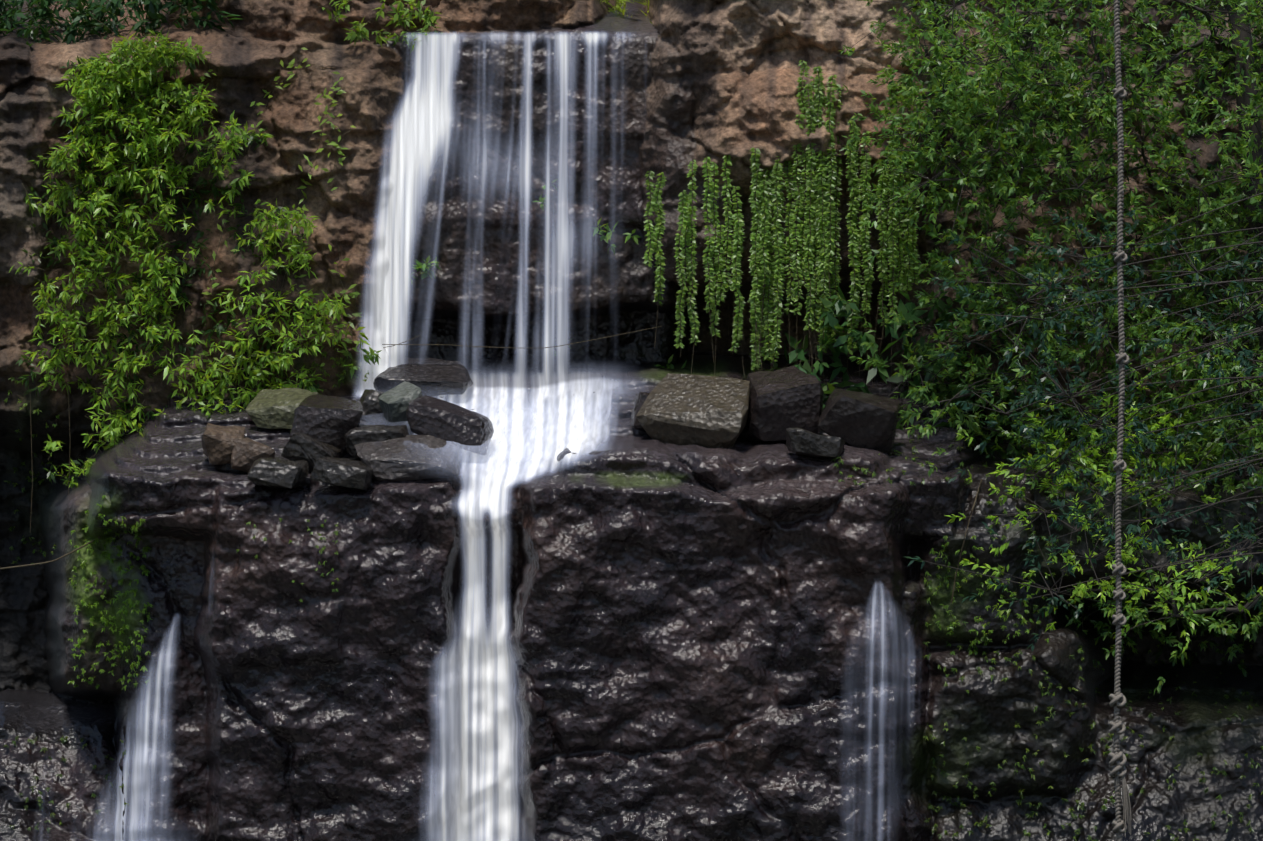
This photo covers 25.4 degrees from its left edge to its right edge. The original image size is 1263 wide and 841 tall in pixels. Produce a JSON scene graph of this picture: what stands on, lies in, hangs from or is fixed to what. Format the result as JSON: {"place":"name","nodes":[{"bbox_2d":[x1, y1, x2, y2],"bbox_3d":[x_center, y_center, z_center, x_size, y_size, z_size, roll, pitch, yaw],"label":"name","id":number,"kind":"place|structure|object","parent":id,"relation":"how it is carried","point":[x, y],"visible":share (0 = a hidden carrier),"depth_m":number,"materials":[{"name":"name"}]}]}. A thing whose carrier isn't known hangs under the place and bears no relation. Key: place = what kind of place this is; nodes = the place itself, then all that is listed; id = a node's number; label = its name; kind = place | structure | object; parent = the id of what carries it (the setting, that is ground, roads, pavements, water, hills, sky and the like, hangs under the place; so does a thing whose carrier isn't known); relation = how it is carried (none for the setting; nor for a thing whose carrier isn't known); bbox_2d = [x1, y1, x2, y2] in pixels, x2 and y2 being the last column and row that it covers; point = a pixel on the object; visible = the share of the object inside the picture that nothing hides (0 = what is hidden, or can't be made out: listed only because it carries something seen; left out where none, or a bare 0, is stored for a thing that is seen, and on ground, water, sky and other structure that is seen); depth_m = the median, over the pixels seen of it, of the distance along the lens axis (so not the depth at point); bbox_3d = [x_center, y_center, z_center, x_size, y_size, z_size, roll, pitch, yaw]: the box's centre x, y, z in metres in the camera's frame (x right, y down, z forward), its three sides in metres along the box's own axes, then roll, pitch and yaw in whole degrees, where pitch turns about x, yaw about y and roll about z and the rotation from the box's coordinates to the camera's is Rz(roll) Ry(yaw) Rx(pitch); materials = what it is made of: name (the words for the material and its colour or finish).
{"place":"outdoors","nodes":[
{"label":"outdoors","id":0,"kind":"place"},
{"bbox_2d":[102,371,628,840],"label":"water mist","id":1,"kind":"structure","parent":0,"point":[516,447],"depth_m":30.79,"materials":[{"name":"white liquid"}]},
{"bbox_2d":[0,0,1262,840],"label":"cliff rock","id":2,"kind":"object","parent":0,"point":[687,651],"visible":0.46,"depth_m":30.87,"materials":[{"name":"stone"}]},
{"bbox_2d":[201,423,244,464],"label":"boulder","id":3,"kind":"object","parent":2,"relation":"on","point":[218,444],"visible":0.69,"depth_m":30.50,"materials":[{"name":"brown stone"}]},
{"bbox_2d":[231,437,274,472],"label":"boulder","id":4,"kind":"object","parent":2,"relation":"on","point":[246,453],"visible":0.67,"depth_m":30.43,"materials":[{"name":"brown stone"}]},
{"bbox_2d":[248,458,308,487],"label":"boulder","id":5,"kind":"object","parent":2,"relation":"on","point":[273,473],"visible":1,"depth_m":29.96,"materials":[{"name":"grey stone"}]},
{"bbox_2d":[245,388,317,428],"bbox_3d":[-3.937,-0.131,31.927,0.858,0.297,0.620,0,25,14],"label":"boulder","id":6,"kind":"object","parent":2,"relation":"on","point":[270,409],"visible":0.67,"depth_m":31.74,"materials":[{"name":"stone"}]},
{"bbox_2d":[281,433,340,472],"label":"boulder","id":7,"kind":"object","parent":2,"relation":"on","point":[310,450],"visible":0.58,"depth_m":30.40,"materials":[{"name":"grey stone"}]},
{"bbox_2d":[289,394,362,456],"bbox_3d":[-3.357,0.052,31.004,0.757,0.615,0.711,10,5,-2],"label":"boulder","id":8,"kind":"object","parent":2,"relation":"on","point":[331,420],"visible":0.71,"depth_m":30.71,"materials":[{"name":"grey stone"}]},
{"bbox_2d":[310,457,372,488],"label":"boulder","id":9,"kind":"object","parent":2,"relation":"on","point":[346,473],"visible":0.94,"depth_m":29.92,"materials":[{"name":"grey stone"}]},
{"bbox_2d":[359,389,386,424],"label":"boulder","id":10,"kind":"object","parent":2,"relation":"on","point":[369,401],"visible":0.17,"depth_m":31.44,"materials":[{"name":"grey stone"}]},
{"bbox_2d":[344,425,408,457],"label":"boulder","id":11,"kind":"object","parent":2,"relation":"on","point":[363,434],"visible":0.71,"depth_m":30.51,"materials":[{"name":"grey stone"}]},
{"bbox_2d":[378,381,422,434],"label":"boulder","id":12,"kind":"object","parent":2,"relation":"on","point":[394,402],"visible":0.62,"depth_m":31.15,"materials":[{"name":"grey stone"}]},
{"bbox_2d":[354,435,459,480],"bbox_3d":[-2.436,0.402,30.388,1.154,0.261,0.691,0,28,-1],"label":"boulder","id":13,"kind":"object","parent":2,"relation":"on","point":[381,462],"visible":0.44,"depth_m":30.20,"materials":[{"name":"grey stone"}]},
{"bbox_2d":[373,357,472,396],"bbox_3d":[-2.414,-0.479,32.863,1.128,0.331,0.791,0,20,6],"label":"boulder","id":14,"kind":"object","parent":2,"relation":"on","point":[433,376],"visible":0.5,"depth_m":32.59,"materials":[{"name":"grey stone"}]},
{"bbox_2d":[406,395,493,454],"bbox_3d":[-1.990,0.041,30.963,0.963,0.496,0.781,12,1,4],"label":"boulder","id":15,"kind":"object","parent":2,"relation":"on","point":[441,419],"visible":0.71,"depth_m":30.63,"materials":[{"name":"grey stone"}]},
{"bbox_2d":[40,31,921,840],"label":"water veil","id":16,"kind":"object","parent":2,"relation":"on","point":[482,759],"visible":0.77,"depth_m":31.80,"materials":[{"name":"white liquid"}]},
{"bbox_2d":[0,0,1008,602],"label":"stems and vines","id":17,"kind":"object","parent":2,"relation":"on","point":[356,286],"visible":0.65,"depth_m":32.41,"materials":[{"name":"green plant"}]},
{"bbox_2d":[0,0,1262,840],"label":"foliage","id":18,"kind":"object","parent":2,"relation":"on","point":[822,252],"visible":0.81,"depth_m":31.69,"materials":[{"name":"green plant"}]},
{"bbox_2d":[631,392,649,431],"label":"boulder","id":19,"kind":"object","parent":2,"relation":"on","point":[640,399],"visible":0.31,"depth_m":31.31,"materials":[{"name":"grey stone"}]},
{"bbox_2d":[636,373,749,447],"bbox_3d":[0.756,-0.089,31.206,1.239,0.644,0.980,10,38,17],"label":"boulder","id":20,"kind":"object","parent":2,"relation":"on","point":[700,410],"visible":0.94,"depth_m":30.90,"materials":[{"name":"grey stone"}]},
{"bbox_2d":[740,366,823,440],"bbox_3d":[1.650,-0.154,31.306,0.982,0.804,0.815,-12,6,-6],"label":"boulder","id":21,"kind":"object","parent":2,"relation":"on","point":[782,400],"visible":0.83,"depth_m":30.98,"materials":[{"name":"grey stone"}]},
{"bbox_2d":[786,428,844,458],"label":"boulder","id":22,"kind":"object","parent":2,"relation":"on","point":[803,441],"visible":0.94,"depth_m":30.02,"materials":[{"name":"grey stone"}]},
{"bbox_2d":[817,388,900,454],"bbox_3d":[2.493,0.010,30.883,0.883,0.634,0.707,15,12,9],"label":"boulder","id":23,"kind":"object","parent":2,"relation":"on","point":[860,420],"visible":0.81,"depth_m":30.62,"materials":[{"name":"grey stone"}]},
{"bbox_2d":[1108,0,1130,840],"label":"knotted rope","id":24,"kind":"object","parent":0,"point":[1117,758],"visible":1,"depth_m":17.73,"materials":[{"name":"grey fabric"}]},
{"label":"ground","id":25,"kind":"structure","parent":0,"visible":0},
{"bbox_2d":[851,0,1262,651],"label":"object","id":26,"kind":"object","parent":25,"relation":"on","point":[1243,28],"visible":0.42,"depth_m":30.36,"materials":[{"name":"plant"}]}
]}

